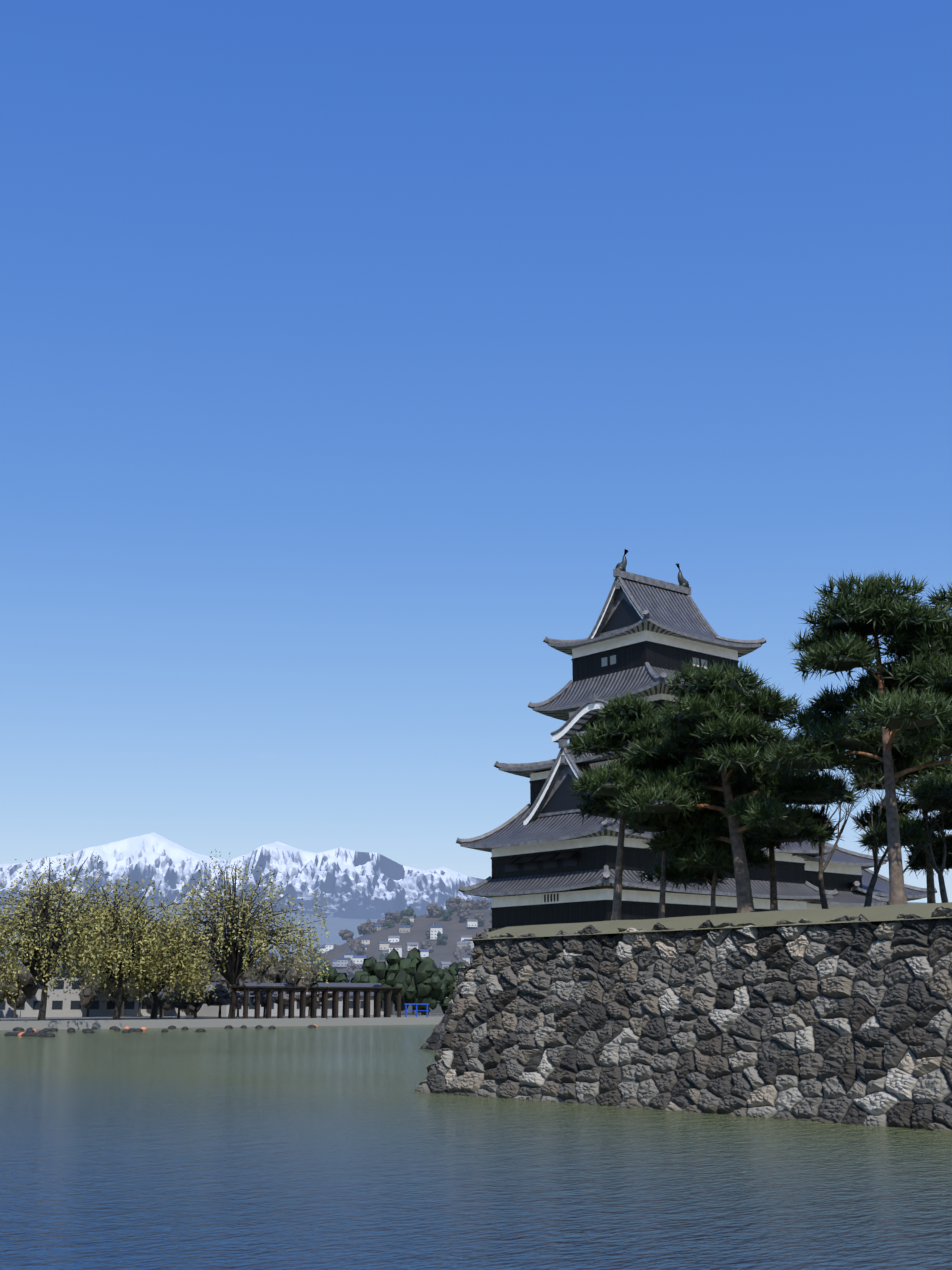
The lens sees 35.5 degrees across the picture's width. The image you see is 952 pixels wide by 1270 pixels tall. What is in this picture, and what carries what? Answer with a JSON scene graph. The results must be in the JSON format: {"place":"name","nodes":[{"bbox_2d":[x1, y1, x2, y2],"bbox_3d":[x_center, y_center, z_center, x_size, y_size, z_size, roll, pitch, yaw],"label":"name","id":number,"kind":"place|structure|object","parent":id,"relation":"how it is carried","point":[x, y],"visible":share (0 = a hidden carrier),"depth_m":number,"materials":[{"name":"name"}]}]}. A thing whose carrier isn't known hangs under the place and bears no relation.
{"place":"outdoors","nodes":[
{"label":"outdoors","id":0,"kind":"place"},
{"bbox_2d":[0,1013,444,1020],"bbox_3d":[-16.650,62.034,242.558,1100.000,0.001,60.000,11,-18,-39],"label":"far bank","id":1,"kind":"structure","parent":0,"point":[163,1017],"depth_m":217.61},
{"bbox_2d":[0,853,146,1020],"bbox_3d":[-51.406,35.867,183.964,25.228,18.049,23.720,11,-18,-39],"label":"willow leaves","id":2,"kind":"object","parent":1,"relation":"on","point":[91,945],"visible":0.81,"depth_m":181.08,"materials":[{"name":"plant"}]},
{"bbox_2d":[61,877,203,1019],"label":"tree","id":3,"kind":"object","parent":1,"relation":"on","point":[117,1007],"visible":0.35,"depth_m":192.28,"materials":[{"name":"yellow plant"}]},
{"bbox_2d":[26,863,211,1000],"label":"willow leaves","id":4,"kind":"object","parent":3,"relation":"attached to","point":[149,957],"visible":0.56,"depth_m":190.92,"materials":[{"name":"plant"}]},
{"bbox_2d":[98,924,203,1018],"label":"willow wood","id":5,"kind":"object","parent":1,"relation":"on","point":[154,1010],"visible":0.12,"depth_m":200.47,"materials":[{"name":"brown plant"}]},
{"bbox_2d":[81,911,220,1003],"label":"willow leaves","id":6,"kind":"object","parent":5,"relation":"attached to","point":[134,992],"visible":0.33,"depth_m":198.76,"materials":[{"name":"green plant"}]},
{"bbox_2d":[0,969,392,1016],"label":"building walls","id":7,"kind":"structure","parent":1,"relation":"on","point":[102,1010],"depth_m":229.73,"materials":[{"name":"white paint"}]},
{"bbox_2d":[0,980,381,1009],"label":"building windows","id":8,"kind":"structure","parent":7,"relation":"attached to","point":[77,1005],"depth_m":227.79,"materials":[{"name":"black glass"}]},
{"bbox_2d":[2,957,380,996],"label":"building roofs","id":9,"kind":"structure","parent":7,"relation":"on","point":[327,984],"depth_m":249.51,"materials":[{"name":"grey tile"}]},
{"bbox_2d":[13,994,413,1017],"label":"park trunks","id":10,"kind":"object","parent":1,"relation":"on","point":[161,1013],"visible":0.06,"depth_m":222.76,"materials":[{"name":"brown plant"}]},
{"bbox_2d":[166,862,324,1018],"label":"tree","id":11,"kind":"object","parent":1,"relation":"on","point":[233,973],"visible":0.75,"depth_m":202.46,"materials":[{"name":"yellow plant"}]},
{"bbox_2d":[145,849,328,993],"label":"willow leaves","id":12,"kind":"object","parent":11,"relation":"on","point":[299,950],"visible":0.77,"depth_m":201.37,"materials":[{"name":"plant"}]},
{"bbox_2d":[229,986,404,1018],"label":"pergola","id":13,"kind":"object","parent":1,"relation":"on","point":[314,990],"visible":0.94,"depth_m":205.07,"materials":[{"name":"brown wood"}]},
{"bbox_2d":[404,1003,428,1016],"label":"blue frame","id":14,"kind":"object","parent":1,"relation":"on","point":[416,1010],"visible":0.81,"depth_m":221.19,"materials":[{"name":"blue paint"}]},
{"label":"willow wood","id":15,"kind":"object","parent":1,"relation":"on","visible":0},
{"bbox_2d":[0,907,22,1002],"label":"willow leaves","id":16,"kind":"object","parent":15,"relation":"on","point":[13,978],"visible":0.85,"depth_m":176.20,"materials":[{"name":"plant"}]},
{"bbox_2d":[0,894,447,997],"bbox_3d":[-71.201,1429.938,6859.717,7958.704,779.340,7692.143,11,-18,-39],"label":"foothills","id":17,"kind":"structure","parent":0,"point":[334,926],"depth_m":8276.17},
{"bbox_2d":[302,910,491,981],"bbox_3d":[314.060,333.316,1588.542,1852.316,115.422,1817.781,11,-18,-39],"label":"hillside","id":18,"kind":"structure","parent":0,"point":[455,928],"depth_m":1442.67,"materials":[{"name":"grey"}]},
{"bbox_2d":[295,917,476,974],"bbox_3d":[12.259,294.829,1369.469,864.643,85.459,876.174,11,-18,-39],"label":"hillside houses","id":19,"kind":"structure","parent":18,"relation":"on","point":[399,950],"depth_m":1380.90,"materials":[{"name":"white paint"}]},
{"bbox_2d":[294,916,477,982],"bbox_3d":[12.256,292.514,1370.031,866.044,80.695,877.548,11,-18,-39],"label":"house roofs","id":20,"kind":"structure","parent":19,"relation":"on","point":[388,942],"depth_m":1374.82,"materials":[{"name":"tile"}]},
{"bbox_2d":[304,921,475,967],"bbox_3d":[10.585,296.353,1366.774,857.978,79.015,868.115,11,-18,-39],"label":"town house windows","id":21,"kind":"structure","parent":19,"relation":"attached to","point":[390,949],"depth_m":1406.54,"materials":[{"name":"grey glass"}]},
{"bbox_2d":[284,896,491,980],"bbox_3d":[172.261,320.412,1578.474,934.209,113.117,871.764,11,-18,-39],"label":"hillside trees","id":22,"kind":"object","parent":18,"relation":"on","point":[462,909],"visible":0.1,"depth_m":1494.62,"materials":[{"name":"green plant"}]},
{"bbox_2d":[383,912,394,921],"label":"house","id":23,"kind":"structure","parent":18,"relation":"on","point":[389,913],"depth_m":1624.31,"materials":[{"name":"grey"}]},
{"bbox_2d":[393,1001,445,1013],"bbox_3d":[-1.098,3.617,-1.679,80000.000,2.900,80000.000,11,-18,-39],"label":"wall","id":24,"kind":"structure","parent":0,"point":[437,1009],"depth_m":365.86,"materials":[{"name":"grey concrete"}]},
{"bbox_2d":[0,1017,442,1029],"bbox_3d":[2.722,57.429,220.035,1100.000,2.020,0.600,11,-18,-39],"label":"shore stone edge","id":25,"kind":"object","parent":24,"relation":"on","point":[104,1024],"depth_m":190.15,"materials":[{"name":"grey stone"}]},
{"bbox_2d":[0,947,465,1014],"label":"park trees","id":26,"kind":"object","parent":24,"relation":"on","point":[419,979],"visible":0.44,"depth_m":248.31,"materials":[{"name":"green plant"}]},
{"bbox_2d":[419,927,504,1049],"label":"keep stone base","id":27,"kind":"object","parent":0,"point":[433,1041],"depth_m":104.29,"materials":[{"name":"grey stone"}]},
{"bbox_2d":[0,832,925,918],"bbox_3d":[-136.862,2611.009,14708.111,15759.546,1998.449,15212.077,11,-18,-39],"label":"snowy mountains","id":28,"kind":"structure","parent":0,"point":[351,884],"depth_m":16512.89,"materials":[{"name":"white snow"}]},
{"bbox_2d":[0,1024,951,1269],"bbox_3d":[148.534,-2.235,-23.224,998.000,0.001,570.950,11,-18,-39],"label":"moat water","id":29,"kind":"structure","parent":0,"point":[297,1148],"depth_m":29.91,"materials":[{"name":"liquid"}]},
{"bbox_2d":[4,1025,315,1036],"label":"shoreline rocks","id":30,"kind":"object","parent":29,"relation":"on","point":[41,1033],"visible":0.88,"depth_m":162.97,"materials":[{"name":"grey stone"}]},
{"bbox_2d":[18,1024,317,1035],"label":"orange moat floats","id":31,"kind":"object","parent":29,"relation":"on","point":[126,1027],"visible":0.6,"depth_m":172.90,"materials":[{"name":"orange plastic"}]},
{"bbox_2d":[415,906,951,1131],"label":"stone wall","id":32,"kind":"structure","parent":29,"relation":"in","point":[847,1023],"depth_m":46.72,"materials":[{"name":"grey stone"}]},
{"bbox_2d":[0,0,951,902],"label":"sky","id":33,"kind":"structure","parent":0,"point":[353,353],"materials":[{"name":"blue"}]},
{"bbox_2d":[505,599,704,901],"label":"gable panels","id":34,"kind":"object","parent":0,"point":[625,613],"visible":0.38,"depth_m":105.25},
{"bbox_2d":[601,655,706,668],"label":"windows","id":35,"kind":"structure","parent":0,"point":[612,660],"depth_m":110.17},
{"bbox_2d":[492,580,861,909],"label":"keep plaster walls","id":36,"kind":"structure","parent":0,"point":[607,894],"depth_m":106.10,"materials":[{"name":"white paint"}]},
{"bbox_2d":[491,641,887,927],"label":"castle walls","id":37,"kind":"structure","parent":36,"relation":"attached to","point":[640,654],"depth_m":105.17,"materials":[{"name":"black wood"}]},
{"bbox_2d":[464,578,926,902],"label":"tiled roofs","id":38,"kind":"structure","parent":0,"point":[670,609],"depth_m":107.92,"materials":[{"name":"grey tile"}]},
{"bbox_2d":[456,568,936,906],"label":"keep ridges","id":39,"kind":"object","parent":38,"relation":"on","point":[564,769],"visible":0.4,"depth_m":108.91,"materials":[{"name":"grey tile"}]},
{"bbox_2d":[615,549,688,587],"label":"roof ornaments","id":40,"kind":"object","parent":39,"relation":"on","point":[622,565],"visible":0.81,"depth_m":116.64},
{"bbox_2d":[466,620,925,902],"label":"roof eaves","id":41,"kind":"object","parent":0,"point":[563,715],"visible":0.25,"depth_m":108.75,"materials":[{"name":"white paint"}]},
{"bbox_2d":[466,902,951,940],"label":"grassy bank top","id":42,"kind":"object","parent":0,"point":[876,915],"depth_m":49.22,"materials":[{"name":"green plant"}]},
{"bbox_2d":[442,966,470,1018],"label":"stone wall edge","id":43,"kind":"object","parent":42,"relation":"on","point":[460,979],"depth_m":106.07,"materials":[{"name":"grey stone"}]},
{"bbox_2d":[562,689,704,919],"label":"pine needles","id":44,"kind":"object","parent":42,"relation":"on","point":[592,804],"depth_m":60.63,"materials":[{"name":"green plant"}]},
{"bbox_2d":[609,739,720,918],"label":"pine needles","id":45,"kind":"object","parent":42,"relation":"on","point":[631,822],"depth_m":60.21,"materials":[{"name":"green plant"}]},
{"bbox_2d":[632,780,774,914],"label":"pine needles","id":46,"kind":"object","parent":42,"relation":"on","point":[685,858],"depth_m":60.50,"materials":[{"name":"green plant"}]},
{"bbox_2d":[604,658,852,912],"bbox_3d":[9.955,6.190,58.194,8.087,10.036,7.716,11,-18,-39],"label":"pine tree","id":47,"kind":"object","parent":42,"relation":"on","point":[763,808],"depth_m":57.60,"materials":[{"name":"green plant"}]},
{"bbox_2d":[713,723,862,910],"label":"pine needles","id":48,"kind":"object","parent":42,"relation":"on","point":[817,832],"depth_m":62.79,"materials":[{"name":"green plant"}]},
{"bbox_2d":[818,767,877,908],"bbox_3d":[15.805,8.600,63.243,2.663,7.748,5.454,-3,-14,14],"label":"bare tree","id":49,"kind":"object","parent":42,"relation":"on","point":[822,894],"visible":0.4,"depth_m":62.58,"materials":[{"name":"brown plant"}]},
{"bbox_2d":[752,567,951,904],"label":"pine tree","id":50,"kind":"object","parent":42,"relation":"on","point":[858,723],"depth_m":52.06,"materials":[{"name":"green plant"}]},
{"bbox_2d":[829,759,911,906],"bbox_3d":[16.109,8.591,61.126,3.776,6.805,3.647,-2,-14,10],"label":"bare tree","id":51,"kind":"object","parent":42,"relation":"on","point":[869,892],"visible":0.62,"depth_m":59.95,"materials":[{"name":"brown plant"}]},
{"bbox_2d":[845,721,951,902],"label":"pine tree","id":52,"kind":"object","parent":42,"relation":"on","point":[927,789],"depth_m":62.18,"materials":[{"name":"green plant"}]},
{"bbox_2d":[869,821,935,873],"bbox_3d":[16.215,8.824,56.223,2.645,3.977,1.716,-3,-14,13],"label":"bare tree","id":53,"kind":"object","parent":42,"relation":"on","point":[905,869],"visible":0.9,"depth_m":56.56,"materials":[{"name":"brown plant"}]},
{"bbox_2d":[899,582,951,758],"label":"pine needles","id":54,"kind":"object","parent":42,"relation":"on","point":[943,630],"depth_m":52.19,"materials":[{"name":"green plant"}]},
{"bbox_2d":[900,777,951,902],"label":"bare tree","id":55,"kind":"object","parent":42,"relation":"on","point":[943,892],"visible":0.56,"depth_m":59.63,"materials":[{"name":"brown plant"}]}
]}

